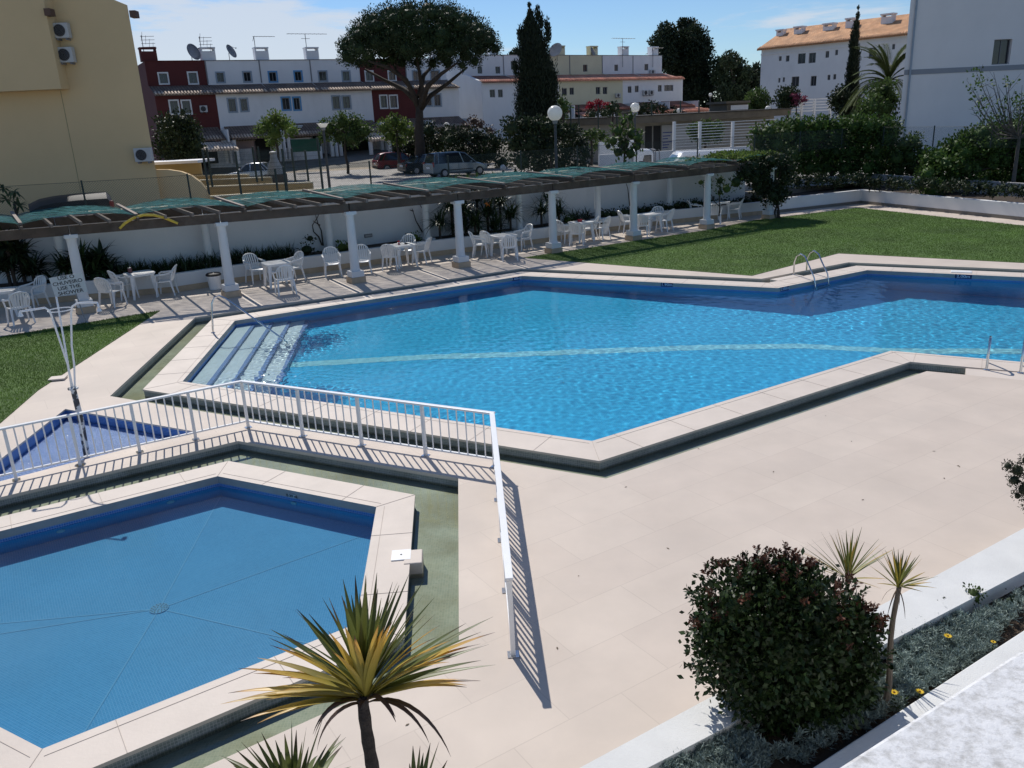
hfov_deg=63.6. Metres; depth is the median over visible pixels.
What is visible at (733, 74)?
tree
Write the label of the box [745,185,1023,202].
planter soil
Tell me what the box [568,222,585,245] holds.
garden chair
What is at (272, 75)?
window
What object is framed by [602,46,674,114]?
row house
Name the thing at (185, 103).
window
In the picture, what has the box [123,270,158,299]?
garden table
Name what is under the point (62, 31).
air conditioner
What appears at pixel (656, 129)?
door
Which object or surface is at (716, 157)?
climbing plant
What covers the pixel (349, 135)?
garden tree
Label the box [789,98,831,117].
white balustrade
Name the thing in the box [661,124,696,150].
shutter
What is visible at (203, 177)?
yard wall
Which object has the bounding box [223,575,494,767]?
yucca
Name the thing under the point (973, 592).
weed
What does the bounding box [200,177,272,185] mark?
yard wall
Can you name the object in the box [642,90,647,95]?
air conditioner
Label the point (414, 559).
skimmer box
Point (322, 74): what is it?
window
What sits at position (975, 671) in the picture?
bed wall
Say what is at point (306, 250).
twiggy shrub
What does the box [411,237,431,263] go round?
garden chair
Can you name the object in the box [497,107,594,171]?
hedge
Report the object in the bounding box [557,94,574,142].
garden tree
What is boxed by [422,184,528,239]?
strap leaf shrub
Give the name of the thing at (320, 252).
planter soil
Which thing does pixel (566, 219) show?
grass tuft
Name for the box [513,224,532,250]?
garden chair
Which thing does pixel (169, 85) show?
row house
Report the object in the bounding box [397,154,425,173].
parked car
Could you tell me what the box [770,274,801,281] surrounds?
ladder landing
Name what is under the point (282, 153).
fence
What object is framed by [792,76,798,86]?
window
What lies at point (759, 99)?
round bush
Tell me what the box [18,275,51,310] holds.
garden chair
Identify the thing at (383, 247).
garden chair
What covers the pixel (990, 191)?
ground cover
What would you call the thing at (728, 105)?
rooftop shed
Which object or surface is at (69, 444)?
foot bath water
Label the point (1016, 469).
shrub
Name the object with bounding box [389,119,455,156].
dark bush
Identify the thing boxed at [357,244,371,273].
garden chair
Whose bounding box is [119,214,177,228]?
foam noodle
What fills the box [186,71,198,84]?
window
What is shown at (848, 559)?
cordyline
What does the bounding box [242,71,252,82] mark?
window
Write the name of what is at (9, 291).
garden table
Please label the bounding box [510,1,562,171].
tall cypress
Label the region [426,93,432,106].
window
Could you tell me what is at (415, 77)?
window
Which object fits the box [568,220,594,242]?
garden table
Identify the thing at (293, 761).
yucca
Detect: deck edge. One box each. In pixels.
[0,409,192,460]
[0,441,457,499]
[111,262,1023,395]
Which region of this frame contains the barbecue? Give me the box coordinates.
[265,151,287,182]
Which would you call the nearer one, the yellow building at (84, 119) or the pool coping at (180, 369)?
the pool coping at (180, 369)
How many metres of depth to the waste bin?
24.79 m
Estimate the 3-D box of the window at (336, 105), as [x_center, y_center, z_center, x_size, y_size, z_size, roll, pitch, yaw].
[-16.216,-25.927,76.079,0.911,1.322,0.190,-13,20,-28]
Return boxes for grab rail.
[983,336,991,370]
[1017,340,1023,373]
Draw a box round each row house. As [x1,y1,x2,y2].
[138,47,239,163]
[199,47,287,162]
[252,47,338,158]
[302,47,391,155]
[359,59,440,150]
[405,51,473,143]
[446,48,518,138]
[503,55,574,117]
[550,45,603,117]
[569,46,638,115]
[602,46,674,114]
[633,46,708,112]
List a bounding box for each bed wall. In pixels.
[580,528,1023,767]
[814,631,1023,767]
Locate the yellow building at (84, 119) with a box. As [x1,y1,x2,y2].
[0,0,161,216]
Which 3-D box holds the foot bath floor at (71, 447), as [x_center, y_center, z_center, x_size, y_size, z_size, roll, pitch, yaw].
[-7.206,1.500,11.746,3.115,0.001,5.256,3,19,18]
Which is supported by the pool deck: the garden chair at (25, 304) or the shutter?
the garden chair at (25, 304)
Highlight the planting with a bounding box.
[601,194,765,216]
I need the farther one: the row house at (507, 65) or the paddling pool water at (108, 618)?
the row house at (507, 65)
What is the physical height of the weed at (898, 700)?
0.166 m
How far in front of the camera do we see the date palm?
56.23 m
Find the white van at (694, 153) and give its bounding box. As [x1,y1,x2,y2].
[665,148,744,189]
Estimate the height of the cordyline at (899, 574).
1.428 m
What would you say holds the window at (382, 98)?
in the row house at (387, 99)
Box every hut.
[230,139,258,161]
[285,125,312,147]
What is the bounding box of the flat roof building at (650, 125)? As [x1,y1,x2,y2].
[559,108,791,162]
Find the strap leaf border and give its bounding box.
[110,243,295,276]
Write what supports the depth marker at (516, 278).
attached to the pool coping at (180, 369)
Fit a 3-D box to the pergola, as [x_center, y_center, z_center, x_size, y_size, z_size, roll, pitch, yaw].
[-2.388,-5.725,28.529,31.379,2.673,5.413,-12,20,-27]
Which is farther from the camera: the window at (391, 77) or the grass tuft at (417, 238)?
the window at (391, 77)
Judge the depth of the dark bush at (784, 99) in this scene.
73.65 m
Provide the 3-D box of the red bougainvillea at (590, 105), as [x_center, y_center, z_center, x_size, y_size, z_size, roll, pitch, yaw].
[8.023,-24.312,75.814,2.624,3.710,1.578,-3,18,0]
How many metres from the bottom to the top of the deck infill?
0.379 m
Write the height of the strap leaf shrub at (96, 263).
1.416 m
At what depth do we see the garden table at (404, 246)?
27.21 m
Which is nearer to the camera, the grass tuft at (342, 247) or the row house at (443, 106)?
the grass tuft at (342, 247)
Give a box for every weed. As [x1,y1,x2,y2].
[880,688,908,711]
[962,582,987,611]
[1002,594,1019,604]
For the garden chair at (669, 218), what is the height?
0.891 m
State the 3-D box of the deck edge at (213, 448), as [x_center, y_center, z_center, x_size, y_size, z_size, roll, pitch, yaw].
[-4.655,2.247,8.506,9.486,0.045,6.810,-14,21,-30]
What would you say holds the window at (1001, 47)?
in the white building at (949, 43)
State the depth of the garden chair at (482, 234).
28.57 m
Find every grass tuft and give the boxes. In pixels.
[335,240,358,251]
[404,230,422,242]
[561,213,574,223]
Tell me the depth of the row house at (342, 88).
76.98 m
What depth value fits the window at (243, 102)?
72.19 m
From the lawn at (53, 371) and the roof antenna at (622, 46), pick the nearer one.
the lawn at (53, 371)
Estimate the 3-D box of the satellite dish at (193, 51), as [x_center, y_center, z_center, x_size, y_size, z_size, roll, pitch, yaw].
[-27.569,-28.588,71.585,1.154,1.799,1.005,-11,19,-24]
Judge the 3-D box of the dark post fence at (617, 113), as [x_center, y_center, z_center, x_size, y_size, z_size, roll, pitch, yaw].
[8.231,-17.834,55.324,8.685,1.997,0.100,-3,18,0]
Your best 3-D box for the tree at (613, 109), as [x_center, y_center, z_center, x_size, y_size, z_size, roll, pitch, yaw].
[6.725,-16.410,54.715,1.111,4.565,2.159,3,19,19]
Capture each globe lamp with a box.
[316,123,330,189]
[500,165,505,173]
[547,105,561,173]
[630,103,639,141]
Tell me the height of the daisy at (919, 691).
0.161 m
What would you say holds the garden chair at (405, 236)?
on the pool deck
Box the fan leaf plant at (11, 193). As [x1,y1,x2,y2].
[0,184,31,214]
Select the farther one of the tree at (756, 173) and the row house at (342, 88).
the row house at (342, 88)
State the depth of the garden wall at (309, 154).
73.83 m
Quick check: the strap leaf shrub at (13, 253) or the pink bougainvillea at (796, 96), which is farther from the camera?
the pink bougainvillea at (796, 96)
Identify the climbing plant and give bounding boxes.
[685,152,723,163]
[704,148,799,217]
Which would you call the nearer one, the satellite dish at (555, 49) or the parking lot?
the parking lot
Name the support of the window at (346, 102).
in the row house at (342, 88)
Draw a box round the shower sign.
[49,272,87,321]
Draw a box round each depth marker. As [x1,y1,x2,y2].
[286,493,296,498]
[512,276,520,280]
[661,282,672,286]
[781,286,788,290]
[955,274,971,278]
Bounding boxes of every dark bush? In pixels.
[150,106,208,163]
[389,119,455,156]
[772,83,801,117]
[825,83,860,121]
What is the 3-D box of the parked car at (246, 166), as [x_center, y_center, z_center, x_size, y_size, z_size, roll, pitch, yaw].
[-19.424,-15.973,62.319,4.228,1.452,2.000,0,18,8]
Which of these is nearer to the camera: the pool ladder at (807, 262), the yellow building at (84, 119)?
the pool ladder at (807, 262)
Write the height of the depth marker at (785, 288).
0.110 m
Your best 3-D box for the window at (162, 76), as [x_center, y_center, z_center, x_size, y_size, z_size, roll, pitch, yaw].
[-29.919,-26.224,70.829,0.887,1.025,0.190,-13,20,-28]
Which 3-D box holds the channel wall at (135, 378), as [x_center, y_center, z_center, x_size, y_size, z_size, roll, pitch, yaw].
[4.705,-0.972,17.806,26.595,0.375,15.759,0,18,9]
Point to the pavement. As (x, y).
(338, 169)
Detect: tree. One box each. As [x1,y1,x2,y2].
[250,108,300,161]
[316,109,375,173]
[373,111,414,162]
[507,47,517,54]
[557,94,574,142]
[602,107,645,163]
[603,100,622,135]
[646,17,717,107]
[705,60,760,107]
[709,49,754,101]
[853,75,901,132]
[963,65,1023,181]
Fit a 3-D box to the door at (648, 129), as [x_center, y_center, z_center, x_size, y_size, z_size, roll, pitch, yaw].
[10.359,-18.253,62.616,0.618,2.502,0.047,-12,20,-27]
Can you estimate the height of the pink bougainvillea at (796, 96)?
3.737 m
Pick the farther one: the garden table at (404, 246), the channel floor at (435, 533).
the garden table at (404, 246)
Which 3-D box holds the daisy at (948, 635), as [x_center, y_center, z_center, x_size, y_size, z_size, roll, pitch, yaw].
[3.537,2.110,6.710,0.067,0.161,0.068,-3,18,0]
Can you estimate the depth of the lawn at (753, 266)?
27.81 m
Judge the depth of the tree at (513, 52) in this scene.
126.47 m
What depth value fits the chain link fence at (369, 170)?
29.82 m
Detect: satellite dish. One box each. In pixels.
[187,44,200,59]
[226,44,236,59]
[549,43,561,56]
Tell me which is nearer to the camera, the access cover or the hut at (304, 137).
the access cover
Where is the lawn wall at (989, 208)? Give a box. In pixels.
[765,189,1023,220]
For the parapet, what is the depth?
1.98 m
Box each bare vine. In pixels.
[312,215,323,245]
[410,205,422,231]
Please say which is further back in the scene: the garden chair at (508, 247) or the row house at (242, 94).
the row house at (242, 94)
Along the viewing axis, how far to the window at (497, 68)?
90.55 m
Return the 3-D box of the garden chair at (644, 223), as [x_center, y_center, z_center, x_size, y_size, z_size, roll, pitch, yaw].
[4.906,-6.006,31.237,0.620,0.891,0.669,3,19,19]
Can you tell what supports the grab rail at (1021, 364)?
attached to the pool coping at (180, 369)
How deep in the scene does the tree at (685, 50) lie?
108.37 m
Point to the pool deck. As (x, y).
(602, 578)
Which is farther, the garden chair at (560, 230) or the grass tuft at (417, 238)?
the garden chair at (560, 230)
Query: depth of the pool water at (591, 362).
17.49 m
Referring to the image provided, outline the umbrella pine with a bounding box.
[335,0,503,171]
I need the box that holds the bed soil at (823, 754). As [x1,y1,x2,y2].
[709,585,1023,767]
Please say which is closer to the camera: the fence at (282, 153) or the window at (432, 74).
the fence at (282, 153)
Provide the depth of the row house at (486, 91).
87.77 m
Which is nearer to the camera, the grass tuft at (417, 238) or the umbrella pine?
the grass tuft at (417, 238)
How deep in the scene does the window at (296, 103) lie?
74.37 m
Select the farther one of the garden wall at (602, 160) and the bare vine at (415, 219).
the garden wall at (602, 160)
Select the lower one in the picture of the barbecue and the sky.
the barbecue
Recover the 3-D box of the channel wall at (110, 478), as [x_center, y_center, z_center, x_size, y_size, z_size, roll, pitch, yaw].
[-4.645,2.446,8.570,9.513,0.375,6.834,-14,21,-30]
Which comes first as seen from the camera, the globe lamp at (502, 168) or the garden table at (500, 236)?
the garden table at (500, 236)
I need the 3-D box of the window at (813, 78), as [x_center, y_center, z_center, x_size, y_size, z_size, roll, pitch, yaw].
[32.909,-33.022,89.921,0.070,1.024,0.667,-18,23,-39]
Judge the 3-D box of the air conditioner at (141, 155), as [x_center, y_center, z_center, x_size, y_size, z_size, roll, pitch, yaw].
[-14.451,-8.965,32.406,0.645,0.585,0.360,-4,18,-3]
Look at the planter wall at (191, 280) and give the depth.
27.36 m
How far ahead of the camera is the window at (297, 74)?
76.34 m
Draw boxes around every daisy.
[891,689,897,699]
[915,689,923,698]
[944,634,952,641]
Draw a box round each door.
[645,126,651,149]
[653,126,659,150]
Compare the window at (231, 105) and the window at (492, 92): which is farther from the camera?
the window at (492, 92)
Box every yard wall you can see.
[193,174,249,179]
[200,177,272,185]
[206,182,313,195]
[211,188,326,200]
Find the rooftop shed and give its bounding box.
[706,100,750,111]
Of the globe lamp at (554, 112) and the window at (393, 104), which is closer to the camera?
the globe lamp at (554, 112)
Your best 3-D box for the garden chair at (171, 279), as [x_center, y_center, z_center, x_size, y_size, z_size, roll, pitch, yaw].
[-10.161,-3.065,24.344,0.669,0.891,0.620,-5,18,-8]
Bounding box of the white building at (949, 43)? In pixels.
[899,0,1023,154]
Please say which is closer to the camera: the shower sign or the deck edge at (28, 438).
the deck edge at (28, 438)
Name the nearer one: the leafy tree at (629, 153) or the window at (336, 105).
the leafy tree at (629, 153)
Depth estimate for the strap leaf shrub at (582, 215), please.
32.92 m
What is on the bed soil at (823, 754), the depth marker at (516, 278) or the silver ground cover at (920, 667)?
the silver ground cover at (920, 667)
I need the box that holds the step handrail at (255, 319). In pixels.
[211,295,284,339]
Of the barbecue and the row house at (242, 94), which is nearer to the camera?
the barbecue
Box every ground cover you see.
[659,587,1023,767]
[788,171,1023,199]
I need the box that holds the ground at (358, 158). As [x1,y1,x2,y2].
[201,111,997,201]
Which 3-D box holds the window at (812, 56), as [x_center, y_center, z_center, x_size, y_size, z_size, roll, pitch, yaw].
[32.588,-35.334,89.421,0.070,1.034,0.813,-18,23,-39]
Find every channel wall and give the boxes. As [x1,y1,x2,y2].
[0,444,457,508]
[113,264,1023,396]
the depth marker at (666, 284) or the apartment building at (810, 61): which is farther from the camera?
the apartment building at (810, 61)
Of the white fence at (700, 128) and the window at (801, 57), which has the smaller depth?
the white fence at (700, 128)
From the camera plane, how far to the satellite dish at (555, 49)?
93.72 m
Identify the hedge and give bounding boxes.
[437,124,514,167]
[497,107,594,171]
[685,117,725,147]
[762,110,905,179]
[912,114,1023,195]
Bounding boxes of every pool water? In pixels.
[0,486,373,747]
[190,275,1023,440]
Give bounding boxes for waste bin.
[206,272,220,289]
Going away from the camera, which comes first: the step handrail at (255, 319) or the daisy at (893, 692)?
the daisy at (893, 692)
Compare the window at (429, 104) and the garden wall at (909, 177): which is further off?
the window at (429, 104)
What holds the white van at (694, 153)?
on the ground at (358, 158)
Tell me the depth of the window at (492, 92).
86.73 m
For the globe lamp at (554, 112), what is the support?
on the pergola
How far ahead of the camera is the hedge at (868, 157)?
40.53 m
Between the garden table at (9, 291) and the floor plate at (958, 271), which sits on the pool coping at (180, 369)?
the floor plate at (958, 271)
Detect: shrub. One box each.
[0,227,54,286]
[45,238,129,280]
[296,234,318,255]
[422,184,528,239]
[460,114,495,141]
[527,190,572,226]
[567,205,594,220]
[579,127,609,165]
[585,99,676,117]
[677,540,897,743]
[695,174,743,215]
[746,118,806,174]
[884,131,931,176]
[1001,453,1023,513]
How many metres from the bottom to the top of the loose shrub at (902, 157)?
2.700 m
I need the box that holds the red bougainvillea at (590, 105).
[585,98,610,110]
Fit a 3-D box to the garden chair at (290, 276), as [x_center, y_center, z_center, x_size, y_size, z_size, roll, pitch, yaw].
[-6.507,-3.006,23.613,0.620,0.891,0.669,-11,20,-24]
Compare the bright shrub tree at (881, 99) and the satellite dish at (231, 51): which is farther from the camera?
the satellite dish at (231, 51)
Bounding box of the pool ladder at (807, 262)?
[792,250,828,286]
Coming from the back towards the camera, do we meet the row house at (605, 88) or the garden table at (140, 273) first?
the row house at (605, 88)
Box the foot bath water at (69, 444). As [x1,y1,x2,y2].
[1,418,164,479]
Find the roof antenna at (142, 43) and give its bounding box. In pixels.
[140,35,154,50]
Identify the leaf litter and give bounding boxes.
[707,585,1023,762]
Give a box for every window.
[157,72,169,84]
[168,99,179,114]
[180,99,192,114]
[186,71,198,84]
[215,71,225,83]
[226,97,237,112]
[238,98,249,111]
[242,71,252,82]
[267,71,278,82]
[280,96,291,110]
[292,96,301,110]
[293,70,303,81]
[317,70,327,81]
[331,95,341,109]
[341,70,350,81]
[341,95,351,109]
[364,70,373,81]
[379,94,388,108]
[387,70,396,80]
[389,94,398,108]
[412,70,422,80]
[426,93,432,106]
[430,70,440,79]
[433,93,441,106]
[490,90,494,96]
[495,67,499,73]
[664,85,672,90]
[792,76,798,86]
[798,53,805,63]
[809,53,815,62]
[811,76,816,85]
[992,39,1009,64]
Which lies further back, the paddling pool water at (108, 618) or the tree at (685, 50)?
the tree at (685, 50)
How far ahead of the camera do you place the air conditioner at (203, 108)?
70.26 m
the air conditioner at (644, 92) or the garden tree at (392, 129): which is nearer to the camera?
the garden tree at (392, 129)
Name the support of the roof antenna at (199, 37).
on the row house at (242, 94)
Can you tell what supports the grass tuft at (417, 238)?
on the planter soil at (320, 252)
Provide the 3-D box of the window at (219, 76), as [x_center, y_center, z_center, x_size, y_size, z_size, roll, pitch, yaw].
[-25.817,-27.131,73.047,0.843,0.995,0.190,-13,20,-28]
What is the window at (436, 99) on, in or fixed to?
in the row house at (443, 106)
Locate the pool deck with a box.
[0,204,1023,767]
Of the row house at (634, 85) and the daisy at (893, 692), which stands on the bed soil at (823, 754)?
the daisy at (893, 692)
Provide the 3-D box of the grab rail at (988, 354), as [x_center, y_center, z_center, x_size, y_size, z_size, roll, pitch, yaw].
[8.338,-0.164,14.503,0.099,1.430,0.611,9,21,32]
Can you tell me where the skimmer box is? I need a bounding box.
[391,549,423,578]
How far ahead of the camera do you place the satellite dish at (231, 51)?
73.11 m
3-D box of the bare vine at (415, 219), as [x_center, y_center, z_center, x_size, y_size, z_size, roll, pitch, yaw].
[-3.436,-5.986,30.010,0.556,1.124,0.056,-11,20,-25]
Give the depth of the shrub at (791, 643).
5.67 m
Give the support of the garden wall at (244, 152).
on the ground at (358, 158)
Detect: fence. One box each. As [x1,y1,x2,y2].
[0,125,1023,215]
[201,138,323,193]
[570,101,699,129]
[672,118,787,149]
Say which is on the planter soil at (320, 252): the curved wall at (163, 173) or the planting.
the planting
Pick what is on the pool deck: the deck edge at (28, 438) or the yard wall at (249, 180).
the deck edge at (28, 438)
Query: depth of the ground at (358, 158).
71.91 m
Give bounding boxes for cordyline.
[800,528,893,604]
[867,547,933,711]
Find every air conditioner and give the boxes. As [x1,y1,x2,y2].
[53,22,71,40]
[57,47,76,64]
[133,148,153,163]
[199,105,207,112]
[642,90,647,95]
[648,90,653,95]
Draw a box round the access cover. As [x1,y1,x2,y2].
[48,375,67,380]
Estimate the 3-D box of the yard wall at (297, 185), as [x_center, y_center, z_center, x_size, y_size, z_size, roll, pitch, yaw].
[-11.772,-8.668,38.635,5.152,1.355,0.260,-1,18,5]
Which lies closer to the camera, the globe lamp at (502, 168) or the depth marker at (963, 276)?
the depth marker at (963, 276)
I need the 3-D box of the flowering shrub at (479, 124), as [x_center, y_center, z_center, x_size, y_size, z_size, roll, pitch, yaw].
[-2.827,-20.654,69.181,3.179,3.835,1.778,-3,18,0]
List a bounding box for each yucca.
[221,719,348,767]
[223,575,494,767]
[409,743,446,767]
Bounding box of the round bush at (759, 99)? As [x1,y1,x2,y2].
[743,85,773,109]
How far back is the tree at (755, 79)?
107.72 m
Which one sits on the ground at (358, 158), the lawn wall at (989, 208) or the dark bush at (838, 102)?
the dark bush at (838, 102)
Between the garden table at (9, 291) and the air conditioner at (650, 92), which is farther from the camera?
the air conditioner at (650, 92)
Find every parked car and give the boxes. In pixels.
[229,162,268,176]
[372,152,408,168]
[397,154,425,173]
[423,151,487,176]
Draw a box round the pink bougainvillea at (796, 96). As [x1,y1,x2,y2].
[790,92,807,115]
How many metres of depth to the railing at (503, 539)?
11.87 m
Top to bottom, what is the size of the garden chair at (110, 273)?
0.891 m
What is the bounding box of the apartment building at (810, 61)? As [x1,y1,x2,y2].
[757,12,908,123]
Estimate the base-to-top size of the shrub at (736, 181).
1.674 m
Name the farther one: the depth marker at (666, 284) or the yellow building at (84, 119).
the yellow building at (84, 119)
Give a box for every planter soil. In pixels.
[0,205,715,287]
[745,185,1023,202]
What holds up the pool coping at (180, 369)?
on the pool wall
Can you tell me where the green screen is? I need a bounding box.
[290,138,320,151]
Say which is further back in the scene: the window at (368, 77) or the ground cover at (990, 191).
the window at (368, 77)
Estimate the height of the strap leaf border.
0.679 m
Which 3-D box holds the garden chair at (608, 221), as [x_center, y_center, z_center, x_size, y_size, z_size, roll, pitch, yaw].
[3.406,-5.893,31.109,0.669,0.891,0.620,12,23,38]
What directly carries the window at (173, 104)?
in the row house at (169, 85)
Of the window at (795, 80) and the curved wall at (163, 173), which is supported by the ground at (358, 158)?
the curved wall at (163, 173)
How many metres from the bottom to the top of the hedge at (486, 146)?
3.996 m
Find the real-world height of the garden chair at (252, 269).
0.891 m
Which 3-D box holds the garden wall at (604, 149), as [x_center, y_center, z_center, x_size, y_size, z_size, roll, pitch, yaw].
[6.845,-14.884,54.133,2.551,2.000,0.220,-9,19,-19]
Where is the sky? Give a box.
[116,0,910,105]
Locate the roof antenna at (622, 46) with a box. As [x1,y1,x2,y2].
[611,38,634,66]
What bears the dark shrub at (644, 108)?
on the ground at (358, 158)
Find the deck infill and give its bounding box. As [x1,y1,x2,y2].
[965,368,1023,379]
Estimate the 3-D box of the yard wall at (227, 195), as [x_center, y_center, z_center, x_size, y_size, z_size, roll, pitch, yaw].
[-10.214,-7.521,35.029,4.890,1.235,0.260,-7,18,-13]
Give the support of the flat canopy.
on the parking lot
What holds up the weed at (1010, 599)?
on the bed soil at (823, 754)
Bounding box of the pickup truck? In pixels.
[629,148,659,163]
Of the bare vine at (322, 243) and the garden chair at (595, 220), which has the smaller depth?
the bare vine at (322, 243)
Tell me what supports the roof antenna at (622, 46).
on the row house at (634, 85)
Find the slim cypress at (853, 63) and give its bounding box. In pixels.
[842,5,861,98]
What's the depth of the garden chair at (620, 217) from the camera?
32.51 m
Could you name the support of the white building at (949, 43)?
on the ground at (358, 158)
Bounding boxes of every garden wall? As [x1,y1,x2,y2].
[210,148,252,167]
[275,146,322,161]
[598,140,633,154]
[598,146,749,166]
[745,173,1023,196]
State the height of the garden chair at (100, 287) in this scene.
0.891 m
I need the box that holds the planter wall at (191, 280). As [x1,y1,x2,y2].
[0,202,764,307]
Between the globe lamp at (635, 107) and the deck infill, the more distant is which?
the globe lamp at (635, 107)
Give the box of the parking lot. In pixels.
[287,162,944,190]
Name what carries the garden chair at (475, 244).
on the pool deck
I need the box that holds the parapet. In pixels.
[841,650,1023,767]
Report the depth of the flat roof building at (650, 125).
63.38 m
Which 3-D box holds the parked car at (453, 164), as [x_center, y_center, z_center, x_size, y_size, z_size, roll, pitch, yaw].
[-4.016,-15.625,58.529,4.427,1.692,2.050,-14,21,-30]
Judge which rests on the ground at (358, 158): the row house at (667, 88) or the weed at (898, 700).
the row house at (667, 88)
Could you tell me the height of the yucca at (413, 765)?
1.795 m
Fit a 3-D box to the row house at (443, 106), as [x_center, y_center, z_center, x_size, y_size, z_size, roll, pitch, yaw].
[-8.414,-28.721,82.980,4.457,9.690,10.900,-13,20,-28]
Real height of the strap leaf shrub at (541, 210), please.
1.719 m
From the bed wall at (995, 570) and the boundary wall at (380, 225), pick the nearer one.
the bed wall at (995, 570)
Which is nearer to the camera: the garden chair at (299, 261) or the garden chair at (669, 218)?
the garden chair at (299, 261)
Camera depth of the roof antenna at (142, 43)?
69.88 m
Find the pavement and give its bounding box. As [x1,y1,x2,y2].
[213,160,512,174]
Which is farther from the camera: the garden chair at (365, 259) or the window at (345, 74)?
the window at (345, 74)
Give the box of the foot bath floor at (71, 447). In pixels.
[0,419,166,480]
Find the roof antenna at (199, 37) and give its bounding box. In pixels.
[198,36,212,51]
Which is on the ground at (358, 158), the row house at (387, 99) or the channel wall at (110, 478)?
the row house at (387, 99)
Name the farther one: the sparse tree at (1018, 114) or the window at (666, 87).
the window at (666, 87)
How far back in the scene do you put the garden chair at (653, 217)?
33.37 m
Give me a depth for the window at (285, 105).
73.92 m
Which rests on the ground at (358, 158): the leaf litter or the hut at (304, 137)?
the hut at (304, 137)
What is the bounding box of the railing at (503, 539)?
[0,380,518,658]
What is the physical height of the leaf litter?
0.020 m
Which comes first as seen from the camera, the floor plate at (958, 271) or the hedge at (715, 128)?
the floor plate at (958, 271)
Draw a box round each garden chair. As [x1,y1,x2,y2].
[1,291,35,326]
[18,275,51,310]
[93,277,127,307]
[107,270,139,300]
[154,264,179,296]
[242,253,268,283]
[272,265,296,295]
[282,251,305,281]
[321,246,341,277]
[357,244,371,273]
[380,244,401,270]
[397,234,416,261]
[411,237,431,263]
[468,231,489,257]
[479,231,500,255]
[499,235,517,261]
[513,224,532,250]
[556,220,572,243]
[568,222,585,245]
[581,216,599,239]
[591,216,610,240]
[598,221,607,234]
[617,210,629,233]
[637,214,650,237]
[650,206,663,229]
[655,209,674,231]
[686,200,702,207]
[711,204,721,223]
[727,198,744,219]
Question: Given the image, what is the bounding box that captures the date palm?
[836,42,906,147]
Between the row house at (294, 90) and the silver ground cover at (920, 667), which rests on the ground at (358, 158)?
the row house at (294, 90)
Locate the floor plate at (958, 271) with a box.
[951,270,971,272]
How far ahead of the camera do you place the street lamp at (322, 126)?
36.42 m
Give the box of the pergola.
[0,153,779,314]
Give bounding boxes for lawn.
[0,311,158,422]
[524,208,1023,275]
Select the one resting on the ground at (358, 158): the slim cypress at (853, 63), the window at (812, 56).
the slim cypress at (853, 63)
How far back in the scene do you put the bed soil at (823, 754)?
5.92 m
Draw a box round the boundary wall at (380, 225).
[0,161,744,283]
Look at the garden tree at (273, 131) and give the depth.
62.69 m
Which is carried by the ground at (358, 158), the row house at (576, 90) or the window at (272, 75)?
the row house at (576, 90)
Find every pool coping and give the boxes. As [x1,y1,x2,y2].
[0,461,414,767]
[143,265,1023,471]
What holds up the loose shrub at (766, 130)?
on the parking lot
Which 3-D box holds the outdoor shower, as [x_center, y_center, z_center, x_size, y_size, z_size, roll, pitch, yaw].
[-6.394,-0.041,12.403,1.166,2.489,0.746,-3,18,0]
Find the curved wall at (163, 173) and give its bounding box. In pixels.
[156,169,210,203]
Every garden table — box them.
[0,287,20,316]
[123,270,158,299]
[261,260,293,288]
[388,242,417,268]
[489,233,518,255]
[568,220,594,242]
[637,212,662,233]
[711,201,729,219]
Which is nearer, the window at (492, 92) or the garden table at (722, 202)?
the garden table at (722, 202)
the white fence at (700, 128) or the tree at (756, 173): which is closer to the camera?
the tree at (756, 173)
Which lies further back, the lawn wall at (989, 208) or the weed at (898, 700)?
the lawn wall at (989, 208)
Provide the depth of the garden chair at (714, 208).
33.36 m
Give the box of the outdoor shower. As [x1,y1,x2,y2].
[18,297,101,455]
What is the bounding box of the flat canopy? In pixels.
[154,158,214,174]
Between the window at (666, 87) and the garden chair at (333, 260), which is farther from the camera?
the window at (666, 87)
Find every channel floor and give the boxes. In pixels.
[0,451,458,767]
[119,322,922,477]
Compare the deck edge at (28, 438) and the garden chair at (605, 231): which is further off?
the garden chair at (605, 231)
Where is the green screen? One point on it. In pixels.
(297, 143)
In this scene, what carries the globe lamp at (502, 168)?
on the parking lot
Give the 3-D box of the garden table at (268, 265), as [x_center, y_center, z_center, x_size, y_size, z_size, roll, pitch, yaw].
[-7.083,-3.313,24.922,0.800,0.730,0.800,-13,20,-28]
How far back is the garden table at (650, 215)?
32.24 m
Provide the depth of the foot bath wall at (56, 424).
13.69 m
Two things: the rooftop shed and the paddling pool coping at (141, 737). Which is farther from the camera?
the rooftop shed
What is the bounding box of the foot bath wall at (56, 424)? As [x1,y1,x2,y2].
[0,411,188,472]
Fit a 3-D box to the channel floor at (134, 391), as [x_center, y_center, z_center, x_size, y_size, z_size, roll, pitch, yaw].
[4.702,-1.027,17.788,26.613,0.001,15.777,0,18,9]
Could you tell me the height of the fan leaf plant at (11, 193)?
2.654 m

